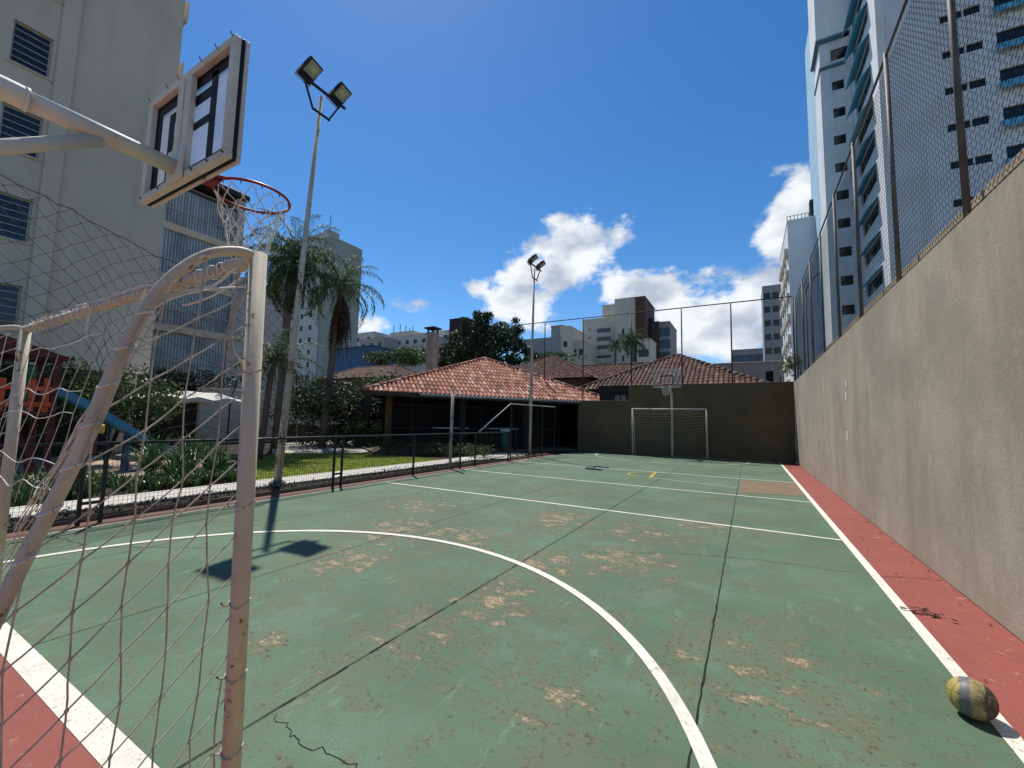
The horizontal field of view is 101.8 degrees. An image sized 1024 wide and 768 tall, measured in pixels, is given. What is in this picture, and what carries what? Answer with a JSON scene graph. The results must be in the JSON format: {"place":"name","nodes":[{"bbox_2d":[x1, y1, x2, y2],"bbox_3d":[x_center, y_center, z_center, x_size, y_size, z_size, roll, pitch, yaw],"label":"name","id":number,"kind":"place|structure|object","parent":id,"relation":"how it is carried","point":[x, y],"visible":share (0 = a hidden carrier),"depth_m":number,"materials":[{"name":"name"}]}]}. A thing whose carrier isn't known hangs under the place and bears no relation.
{"place":"outdoors","nodes":[
{"label":"outdoors","id":0,"kind":"place"},
{"bbox_2d":[0,0,189,452],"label":"apartment building","id":1,"kind":"structure","parent":0,"point":[115,65],"depth_m":14.55,"materials":[{"name":"beige paint"}]},
{"bbox_2d":[0,283,21,325],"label":"window","id":2,"kind":"structure","parent":1,"relation":"in","point":[8,312],"depth_m":13.09,"materials":[{"name":"glass"}]},
{"bbox_2d":[0,192,31,241],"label":"window","id":3,"kind":"structure","parent":1,"relation":"in","point":[11,230],"depth_m":13.22,"materials":[{"name":"glass"}]},
{"bbox_2d":[0,103,42,158],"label":"window","id":4,"kind":"structure","parent":1,"relation":"in","point":[14,122],"depth_m":13.34,"materials":[{"name":"glass"}]},
{"bbox_2d":[9,20,52,77],"bbox_3d":[-15.740,-10.899,13.613,0.080,1.400,0.870,-2,-6,30],"label":"window","id":5,"kind":"structure","parent":1,"relation":"in","point":[30,49],"depth_m":13.61,"materials":[{"name":"glass"}]},
{"bbox_2d":[0,453,234,479],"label":"play area","id":6,"kind":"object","parent":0,"point":[99,460],"visible":0.25,"depth_m":11.84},
{"bbox_2d":[0,333,74,474],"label":"playhouse","id":7,"kind":"object","parent":6,"relation":"on","point":[49,398],"visible":0.7,"depth_m":9.08,"materials":[{"name":"red paint"}]},
{"bbox_2d":[0,359,84,442],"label":"shrub","id":8,"kind":"object","parent":6,"relation":"on","point":[5,373],"visible":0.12,"depth_m":11.48,"materials":[{"name":"green plant"}]},
{"bbox_2d":[40,387,176,470],"bbox_3d":[-10.083,1.198,10.726,0.598,2.060,3.019,-1,-5,24],"label":"slide","id":9,"kind":"object","parent":6,"relation":"on","point":[84,404],"visible":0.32,"depth_m":10.63,"materials":[{"name":"blue plastic"}]},
{"bbox_2d":[44,356,185,460],"bbox_3d":[-11.440,0.820,12.087,3.131,3.010,2.563,6,-7,-43],"label":"shrub","id":10,"kind":"object","parent":6,"relation":"on","point":[124,406],"visible":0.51,"depth_m":12.03,"materials":[{"name":"green plant"}]},
{"bbox_2d":[121,427,175,458],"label":"strap leaf plant","id":11,"kind":"object","parent":6,"relation":"on","point":[150,438],"visible":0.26,"depth_m":10.16,"materials":[{"name":"plant"}]},
{"bbox_2d":[127,391,240,455],"bbox_3d":[-12.367,1.454,15.845,2.600,2.348,3.500,-2,-6,30],"label":"canopy","id":12,"kind":"object","parent":6,"relation":"on","point":[214,397],"visible":0.46,"depth_m":15.72,"materials":[{"name":"beige fabric"}]},
{"bbox_2d":[0,183,284,440],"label":"balcony building","id":13,"kind":"structure","parent":0,"point":[193,224],"depth_m":24.76,"materials":[{"name":"beige paint"}]},
{"bbox_2d":[8,452,526,520],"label":"garden path","id":14,"kind":"structure","parent":0,"point":[214,488],"depth_m":8.19,"materials":[{"name":"concrete"}]},
{"bbox_2d":[269,56,351,483],"bbox_3d":[-4.673,-2.534,9.503,0.860,9.518,1.294,-2,-6,30],"label":"floodlight pole","id":15,"kind":"object","parent":14,"relation":"on","point":[309,71],"visible":0.96,"depth_m":9.43,"materials":[{"name":"metal"}]},
{"bbox_2d":[0,174,286,438],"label":"ball stop net","id":16,"kind":"object","parent":15,"relation":"hanging from","point":[126,324],"visible":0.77,"depth_m":6.03,"materials":[{"name":"fabric"}]},
{"bbox_2d":[500,429,509,451],"bbox_3d":[-0.322,2.619,19.378,0.497,1.060,0.497,-2,-6,30],"label":"waste bin","id":17,"kind":"object","parent":14,"relation":"on","point":[504,446],"visible":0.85,"depth_m":19.20,"materials":[{"name":"green plastic"}]},
{"bbox_2d":[6,455,553,539],"bbox_3d":[-3.412,2.272,9.511,0.420,0.001,21.500,-2,-6,30],"label":"court edge strip","id":18,"kind":"object","parent":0,"point":[127,518],"visible":0.67,"depth_m":7.05,"materials":[{"name":"concrete"}]},
{"bbox_2d":[0,432,508,528],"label":"fence","id":19,"kind":"object","parent":18,"relation":"on","point":[80,502],"visible":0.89,"depth_m":6.95,"materials":[{"name":"metal"}]},
{"bbox_2d":[479,403,555,460],"bbox_3d":[0.438,1.856,16.349,0.044,2.182,6.182,-2,-6,30],"label":"goal","id":20,"kind":"object","parent":18,"relation":"on","point":[542,428],"visible":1,"depth_m":16.78,"materials":[{"name":"metal"}]},
{"bbox_2d":[0,439,577,525],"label":"garden soil","id":21,"kind":"structure","parent":0,"point":[268,452],"depth_m":12.99,"materials":[{"name":"soil"}]},
{"bbox_2d":[75,424,104,482],"bbox_3d":[-7.786,1.373,7.638,0.220,1.270,0.330,-2,-6,30],"label":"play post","id":22,"kind":"object","parent":21,"relation":"on","point":[94,450],"visible":0.18,"depth_m":7.69,"materials":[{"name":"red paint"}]},
{"bbox_2d":[11,460,257,505],"bbox_3d":[-8.474,1.741,7.595,3.007,0.500,6.561,-2,-6,30],"label":"bed planting","id":23,"kind":"object","parent":21,"relation":"on","point":[96,479],"visible":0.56,"depth_m":8.07,"materials":[{"name":"green plant"}]},
{"bbox_2d":[98,434,181,473],"bbox_3d":[-8.084,1.603,9.222,1.504,1.076,1.546,3,-5,-21],"label":"strap leaf plant","id":24,"kind":"object","parent":21,"relation":"on","point":[146,455],"visible":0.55,"depth_m":9.20,"materials":[{"name":"plant"}]},
{"bbox_2d":[133,451,207,475],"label":"strap leaf plant","id":25,"kind":"object","parent":21,"relation":"on","point":[162,465],"visible":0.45,"depth_m":8.99,"materials":[{"name":"plant"}]},
{"bbox_2d":[151,435,223,469],"bbox_3d":[-7.572,1.692,9.652,1.547,0.995,1.549,-2,-6,30],"label":"strap leaf plant","id":26,"kind":"object","parent":21,"relation":"on","point":[179,457],"visible":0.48,"depth_m":9.61,"materials":[{"name":"plant"}]},
{"bbox_2d":[136,366,241,438],"bbox_3d":[-16.744,1.042,21.174,1.739,3.936,6.062,-2,-6,30],"label":"shrub","id":27,"kind":"object","parent":21,"relation":"on","point":[174,377],"visible":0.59,"depth_m":21.24,"materials":[{"name":"green plant"}]},
{"bbox_2d":[169,428,221,467],"bbox_3d":[-7.890,1.620,10.132,1.607,1.209,1.536,-2,-6,30],"label":"strap leaf plant","id":28,"kind":"object","parent":21,"relation":"on","point":[194,451],"visible":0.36,"depth_m":10.16,"materials":[{"name":"plant"}]},
{"bbox_2d":[186,430,235,470],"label":"strap leaf plant","id":29,"kind":"object","parent":21,"relation":"on","point":[207,449],"visible":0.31,"depth_m":10.86,"materials":[{"name":"plant"}]},
{"bbox_2d":[196,441,237,475],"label":"strap leaf plant","id":30,"kind":"object","parent":21,"relation":"on","point":[224,462],"visible":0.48,"depth_m":9.83,"materials":[{"name":"plant"}]},
{"bbox_2d":[212,328,326,459],"bbox_3d":[-8.130,0.302,14.109,3.167,4.555,3.227,-2,-6,30],"label":"palm tree","id":31,"kind":"object","parent":21,"relation":"on","point":[269,389],"visible":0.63,"depth_m":14.09,"materials":[{"name":"green plant"}]},
{"bbox_2d":[194,387,344,443],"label":"garden wall","id":32,"kind":"structure","parent":21,"relation":"on","point":[212,422],"depth_m":21.90,"materials":[{"name":"beige paint"}]},
{"bbox_2d":[9,452,544,525],"bbox_3d":[-3.314,2.341,10.917,0.842,0.313,18.343,-2,-6,30],"label":"ground cover","id":33,"kind":"object","parent":21,"relation":"on","point":[201,498],"visible":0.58,"depth_m":7.62,"materials":[{"name":"green plant"}]},
{"bbox_2d":[7,453,547,532],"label":"garden kerb","id":34,"kind":"structure","parent":21,"relation":"on","point":[59,523],"depth_m":7.23,"materials":[{"name":"concrete"}]},
{"bbox_2d":[449,389,454,464],"bbox_3d":[-1.864,1.366,12.857,0.106,2.451,0.150,1,-5,0],"label":"plain post","id":35,"kind":"object","parent":34,"relation":"on","point":[451,422],"visible":0.95,"depth_m":12.83,"materials":[{"name":"metal"}]},
{"bbox_2d":[268,370,400,445],"bbox_3d":[-9.549,1.330,22.280,5.554,4.558,7.455,-2,-6,30],"label":"shrub","id":36,"kind":"object","parent":21,"relation":"on","point":[312,403],"visible":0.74,"depth_m":21.15,"materials":[{"name":"green plant"}]},
{"bbox_2d":[293,415,381,447],"bbox_3d":[-8.015,2.564,21.223,4.735,1.940,5.119,-2,-6,30],"label":"shrub","id":37,"kind":"object","parent":21,"relation":"on","point":[351,428],"visible":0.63,"depth_m":20.64,"materials":[{"name":"green plant"}]},
{"bbox_2d":[369,440,495,456],"bbox_3d":[-3.328,2.671,17.080,5.284,0.647,1.833,0,-5,11],"label":"shrub border","id":38,"kind":"object","parent":21,"relation":"on","point":[469,453],"visible":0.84,"depth_m":17.01,"materials":[{"name":"green plant"}]},
{"bbox_2d":[351,357,598,453],"bbox_3d":[-1.982,0.975,23.495,13.520,5.123,8.406,4,-6,-28],"label":"tiled shelter","id":39,"kind":"object","parent":21,"relation":"on","point":[487,390],"visible":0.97,"depth_m":20.90,"materials":[{"name":"tile"}]},
{"bbox_2d":[432,427,468,447],"bbox_3d":[-2.942,2.577,19.707,1.600,1.030,0.700,4,-6,-28],"label":"picnic table","id":40,"kind":"object","parent":39,"relation":"on","point":[437,428],"visible":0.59,"depth_m":19.60,"materials":[{"name":"grey paint"}]},
{"bbox_2d":[381,397,574,447],"bbox_3d":[-1.196,2.093,21.729,10.900,2.418,0.100,4,-6,-28],"label":"window frame","id":41,"kind":"structure","parent":39,"relation":"in","point":[412,404],"depth_m":21.45,"materials":[{"name":"metal"}]},
{"bbox_2d":[484,428,516,448],"bbox_3d":[-0.552,2.737,20.954,1.600,1.030,0.700,4,-6,-28],"label":"picnic table","id":42,"kind":"object","parent":39,"relation":"on","point":[499,428],"visible":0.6,"depth_m":20.85,"materials":[{"name":"grey paint"}]},
{"bbox_2d":[526,254,545,455],"bbox_3d":[0.974,-1.263,18.323,0.590,8.765,1.294,-2,-6,30],"label":"floodlight pole","id":43,"kind":"object","parent":21,"relation":"on","point":[532,259],"visible":0.94,"depth_m":18.31,"materials":[{"name":"metal"}]},
{"bbox_2d":[268,218,362,393],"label":"tall tower","id":44,"kind":"structure","parent":0,"point":[308,330],"depth_m":99.81,"materials":[{"name":"grey paint"}]},
{"bbox_2d":[272,441,367,452],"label":"paved terrace","id":45,"kind":"structure","parent":0,"point":[314,449],"depth_m":19.14,"materials":[{"name":"stone"}]},
{"bbox_2d":[234,208,348,448],"bbox_3d":[-10.242,-2.350,19.239,4.778,10.632,4.563,3,-5,-15],"label":"palm tree","id":46,"kind":"object","parent":45,"relation":"on","point":[288,286],"visible":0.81,"depth_m":19.01,"materials":[{"name":"green plant"}]},
{"bbox_2d":[272,422,337,442],"bbox_3d":[-11.116,2.891,25.064,0.088,1.152,8.004,0,-5,17],"label":"terrace fence","id":47,"kind":"object","parent":45,"relation":"on","point":[290,431],"visible":0.13,"depth_m":22.93,"materials":[{"name":"grey metal"}]},
{"bbox_2d":[303,255,384,447],"bbox_3d":[-8.805,-1.625,21.111,4.283,9.584,4.640,3,-5,-18],"label":"palm tree","id":48,"kind":"object","parent":45,"relation":"on","point":[341,312],"visible":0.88,"depth_m":20.90,"materials":[{"name":"green plant"}]},
{"bbox_2d":[424,326,441,398],"bbox_3d":[-4.885,0.074,25.065,0.760,7.030,0.760,-2,-6,30],"label":"chimney","id":49,"kind":"object","parent":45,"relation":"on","point":[432,343],"visible":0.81,"depth_m":25.05,"materials":[{"name":"concrete"}]},
{"bbox_2d":[256,452,442,479],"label":"lawn","id":50,"kind":"structure","parent":0,"point":[319,466],"depth_m":13.17,"materials":[{"name":"plant"}]},
{"bbox_2d":[315,365,416,420],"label":"tiled house","id":51,"kind":"structure","parent":0,"point":[398,370],"depth_m":44.78,"materials":[{"name":"brown tile"}]},
{"bbox_2d":[334,345,400,372],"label":"blue shed","id":52,"kind":"structure","parent":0,"point":[355,356],"depth_m":66.97,"materials":[{"name":"metal"}]},
{"bbox_2d":[179,0,810,365],"label":"sky","id":53,"kind":"structure","parent":0,"point":[657,150],"materials":[{"name":"blue"}]},
{"bbox_2d":[0,451,1023,767],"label":"court surface","id":54,"kind":"object","parent":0,"point":[812,661],"visible":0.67,"depth_m":2.98,"materials":[{"name":"green paint"}]},
{"bbox_2d":[7,452,574,539],"bbox_3d":[-1.403,2.576,12.570,0.045,0.001,18.970,-2,-6,30],"label":"sideline","id":55,"kind":"object","parent":54,"relation":"on","point":[257,501],"visible":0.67,"depth_m":6.87,"materials":[{"name":"white paint"}]},
{"bbox_2d":[3,530,716,767],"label":"goal area line","id":56,"kind":"object","parent":54,"relation":"on","point":[703,755],"visible":0.92,"depth_m":2.75,"materials":[{"name":"white paint"}]},
{"bbox_2d":[2,458,741,767],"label":"court joints","id":57,"kind":"object","parent":54,"relation":"on","point":[697,713],"visible":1,"depth_m":2.97,"materials":[{"name":"black"}]},
{"bbox_2d":[58,514,930,767],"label":"court cracks","id":58,"kind":"object","parent":54,"relation":"on","point":[356,763],"visible":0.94,"depth_m":2.01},
{"bbox_2d":[387,462,840,539],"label":"cross lines","id":59,"kind":"object","parent":54,"relation":"on","point":[641,514],"visible":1,"depth_m":8.02,"materials":[{"name":"white paint"}]},
{"bbox_2d":[653,369,680,456],"bbox_3d":[7.029,1.309,18.740,0.956,3.970,0.927,2,-5,-10],"label":"basketball hoop","id":60,"kind":"object","parent":54,"relation":"on","point":[669,386],"visible":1,"depth_m":19.03,"materials":[{"name":"white paint"}]},
{"bbox_2d":[632,408,708,459],"bbox_3d":[7.194,2.229,19.065,3.243,2.202,0.553,-2,-6,30],"label":"football goal","id":61,"kind":"object","parent":54,"relation":"on","point":[706,434],"visible":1,"depth_m":18.96,"materials":[{"name":"white paint"}]},
{"bbox_2d":[740,480,804,495],"bbox_3d":[6.275,2.529,10.151,1.290,0.001,2.600,-2,-6,30],"label":"repair patch","id":62,"kind":"object","parent":54,"relation":"on","point":[760,487],"visible":1,"depth_m":10.05,"materials":[{"name":"concrete"}]},
{"bbox_2d":[780,463,1023,762],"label":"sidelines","id":63,"kind":"object","parent":54,"relation":"on","point":[1010,735],"visible":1,"depth_m":3.07,"materials":[{"name":"white paint"}]},
{"bbox_2d":[946,676,999,720],"bbox_3d":[2.421,1.654,2.190,0.188,0.188,0.188,-2,-6,30],"label":"ball","id":64,"kind":"object","parent":54,"relation":"on","point":[972,698],"visible":1,"depth_m":2.14,"materials":[{"name":"leather"}]},
{"bbox_2d":[0,463,1023,767],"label":"court apron","id":65,"kind":"object","parent":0,"point":[976,641],"visible":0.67,"depth_m":2.93,"materials":[{"name":"red paint"}]},
{"bbox_2d":[0,622,158,767],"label":"goal line","id":66,"kind":"object","parent":65,"relation":"on","point":[34,669],"visible":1,"depth_m":2.10,"materials":[{"name":"white paint"}]},
{"bbox_2d":[0,246,266,767],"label":"football goal","id":67,"kind":"object","parent":65,"relation":"on","point":[177,277],"visible":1,"depth_m":1.43,"materials":[{"name":"beige paint"}]},
{"bbox_2d":[0,30,290,258],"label":"basketball hoop","id":68,"kind":"object","parent":65,"relation":"on","point":[194,135],"visible":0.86,"depth_m":2.62,"materials":[{"name":"white paint"}]},
{"bbox_2d":[579,353,768,393],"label":"tiled house","id":69,"kind":"structure","parent":0,"point":[692,373],"depth_m":23.54,"materials":[{"name":"brown tile"}]},
{"bbox_2d":[551,451,796,461],"bbox_3d":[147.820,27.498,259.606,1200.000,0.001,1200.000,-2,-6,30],"label":"ground","id":70,"kind":"structure","parent":0,"point":[602,452],"depth_m":20.70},
{"bbox_2d":[369,355,389,365],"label":"shrub","id":71,"kind":"object","parent":70,"relation":"on","point":[378,360],"visible":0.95,"depth_m":52.48,"materials":[{"name":"green plant"}]},
{"bbox_2d":[362,345,425,367],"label":"shrub","id":72,"kind":"object","parent":70,"relation":"on","point":[406,358],"visible":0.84,"depth_m":53.88,"materials":[{"name":"green plant"}]},
{"bbox_2d":[357,324,446,372],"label":"hillside apartments","id":73,"kind":"structure","parent":70,"relation":"on","point":[393,340],"depth_m":129.56,"materials":[{"name":"grey paint"}]},
{"bbox_2d":[424,317,493,363],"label":"distant houses","id":74,"kind":"structure","parent":70,"relation":"on","point":[454,323],"depth_m":132.94,"materials":[{"name":"grey paint"}]},
{"bbox_2d":[438,310,538,367],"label":"broad tree","id":75,"kind":"object","parent":70,"relation":"on","point":[472,338],"visible":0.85,"depth_m":40.44,"materials":[{"name":"green plant"}]},
{"bbox_2d":[519,351,586,363],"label":"shrub","id":76,"kind":"object","parent":70,"relation":"on","point":[564,354],"visible":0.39,"depth_m":39.13,"materials":[{"name":"green plant"}]},
{"bbox_2d":[515,355,600,386],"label":"tiled house","id":77,"kind":"structure","parent":70,"relation":"on","point":[559,370],"depth_m":32.52,"materials":[{"name":"brown tile"}]},
{"bbox_2d":[524,325,596,364],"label":"grey block","id":78,"kind":"structure","parent":70,"relation":"on","point":[562,340],"depth_m":72.92,"materials":[{"name":"paint"}]},
{"bbox_2d":[554,361,651,380],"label":"tiled house","id":79,"kind":"structure","parent":70,"relation":"on","point":[596,369],"depth_m":33.78,"materials":[{"name":"brown tile"}]},
{"bbox_2d":[598,385,628,399],"bbox_3d":[5.880,1.882,22.567,1.800,3.450,2.100,-2,-6,30],"label":"dark annex","id":80,"kind":"object","parent":70,"relation":"on","point":[615,392],"visible":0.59,"depth_m":21.86,"materials":[{"name":"black glass"}]},
{"bbox_2d":[606,339,623,362],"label":"palm tree","id":81,"kind":"object","parent":70,"relation":"on","point":[614,344],"visible":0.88,"depth_m":42.62,"materials":[{"name":"green plant"}]},
{"bbox_2d":[582,296,654,363],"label":"cream apartments","id":82,"kind":"structure","parent":70,"relation":"on","point":[596,330],"depth_m":77.54,"materials":[{"name":"paint"}]},
{"bbox_2d":[616,328,648,361],"bbox_3d":[11.539,-0.043,39.682,3.120,10.524,2.774,1,-5,6],"label":"palm tree","id":83,"kind":"object","parent":70,"relation":"on","point":[626,343],"visible":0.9,"depth_m":39.81,"materials":[{"name":"green plant"}]},
{"bbox_2d":[637,318,676,361],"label":"building","id":84,"kind":"structure","parent":70,"relation":"on","point":[658,340],"depth_m":80.88,"materials":[{"name":"grey paint"}]},
{"bbox_2d":[578,381,796,463],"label":"end wall","id":85,"kind":"structure","parent":70,"relation":"on","point":[751,421],"depth_m":18.78,"materials":[{"name":"concrete"}]},
{"bbox_2d":[512,296,796,399],"bbox_3d":[5.925,-1.389,20.730,13.589,4.446,0.075,-2,-6,30],"label":"end fence","id":86,"kind":"object","parent":85,"relation":"on","point":[681,363],"visible":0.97,"depth_m":19.59,"materials":[{"name":"metal"}]},
{"bbox_2d":[732,348,762,361],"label":"glass office","id":87,"kind":"structure","parent":70,"relation":"on","point":[751,355],"depth_m":98.36,"materials":[{"name":"glass"}]},
{"bbox_2d":[761,284,783,381],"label":"dark apartments","id":88,"kind":"structure","parent":70,"relation":"on","point":[771,336],"depth_m":86.15,"materials":[{"name":"grey paint"}]},
{"bbox_2d":[774,352,803,379],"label":"shrub","id":89,"kind":"object","parent":70,"relation":"on","point":[791,366],"visible":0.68,"depth_m":26.02,"materials":[{"name":"green plant"}]},
{"bbox_2d":[779,199,820,432],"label":"pale tower","id":90,"kind":"structure","parent":70,"relation":"on","point":[799,242],"depth_m":52.65,"materials":[{"name":"grey paint"}]},
{"bbox_2d":[794,162,1023,641],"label":"concrete wall","id":91,"kind":"structure","parent":70,"relation":"on","point":[924,358],"depth_m":4.01,"materials":[{"name":"concrete"}]},
{"bbox_2d":[792,0,1023,379],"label":"chain link fence","id":92,"kind":"object","parent":91,"relation":"on","point":[962,157],"visible":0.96,"depth_m":5.38,"materials":[{"name":"metal"}]},
{"bbox_2d":[815,148,1023,360],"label":"neighbour wall","id":93,"kind":"structure","parent":70,"relation":"on","point":[986,192],"depth_m":5.35,"materials":[{"name":"concrete"}]},
{"bbox_2d":[711,360,780,381],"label":"pink wall","id":94,"kind":"structure","parent":0,"point":[763,372],"depth_m":31.15,"materials":[{"name":"paint"}]},
{"bbox_2d":[805,0,1023,351],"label":"blue white tower","id":95,"kind":"structure","parent":0,"point":[847,42],"depth_m":35.32,"materials":[{"name":"grey paint"}]},
{"bbox_2d":[830,45,847,60],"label":"window","id":96,"kind":"structure","parent":95,"relation":"in","point":[839,53],"depth_m":45.71,"materials":[{"name":"black glass"}]},
{"bbox_2d":[834,134,845,144],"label":"window","id":97,"kind":"structure","parent":95,"relation":"in","point":[840,139],"depth_m":44.98,"materials":[{"name":"black glass"}]},
{"bbox_2d":[857,42,868,82],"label":"window","id":98,"kind":"structure","parent":95,"relation":"in","point":[867,50],"depth_m":41.06,"materials":[{"name":"black glass"}]},
{"bbox_2d":[859,73,870,113],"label":"window","id":99,"kind":"structure","parent":95,"relation":"in","point":[869,80],"depth_m":40.74,"materials":[{"name":"black glass"}]},
{"bbox_2d":[862,139,874,173],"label":"window","id":100,"kind":"structure","parent":95,"relation":"in","point":[871,148],"depth_m":40.28,"materials":[{"name":"black glass"}]},
{"bbox_2d":[864,171,876,203],"bbox_3d":[34.291,-18.763,39.703,0.060,1.400,5.500,-2,-6,30],"label":"window","id":101,"kind":"structure","parent":95,"relation":"in","point":[868,189],"depth_m":39.98,"materials":[{"name":"black glass"}]},
{"bbox_2d":[865,204,878,232],"bbox_3d":[34.223,-15.625,39.427,0.060,1.400,5.500,-2,-6,30],"label":"window","id":102,"kind":"structure","parent":95,"relation":"in","point":[876,212],"depth_m":39.70,"materials":[{"name":"black glass"}]},
{"bbox_2d":[867,236,880,264],"bbox_3d":[34.156,-12.488,39.152,0.060,1.400,5.500,-2,-6,30],"label":"window","id":103,"kind":"structure","parent":95,"relation":"in","point":[877,245],"depth_m":39.56,"materials":[{"name":"black glass"}]},
{"bbox_2d":[869,270,882,296],"bbox_3d":[34.089,-9.351,38.876,0.060,1.400,5.500,-2,-6,30],"label":"window","id":104,"kind":"structure","parent":95,"relation":"in","point":[876,284],"depth_m":39.09,"materials":[{"name":"black glass"}]},
{"bbox_2d":[996,25,1023,43],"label":"window","id":105,"kind":"structure","parent":95,"relation":"in","point":[1018,33],"depth_m":32.30,"materials":[{"name":"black glass"}]},
{"bbox_2d":[1000,64,1023,81],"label":"window","id":106,"kind":"structure","parent":95,"relation":"in","point":[1015,70],"depth_m":32.06,"materials":[{"name":"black glass"}]},
{"bbox_2d":[1003,104,1023,119],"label":"window","id":107,"kind":"structure","parent":95,"relation":"in","point":[1018,108],"depth_m":31.83,"materials":[{"name":"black glass"}]},
{"bbox_2d":[1006,144,1023,158],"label":"window","id":108,"kind":"structure","parent":95,"relation":"in","point":[1010,150],"depth_m":31.64,"materials":[{"name":"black glass"}]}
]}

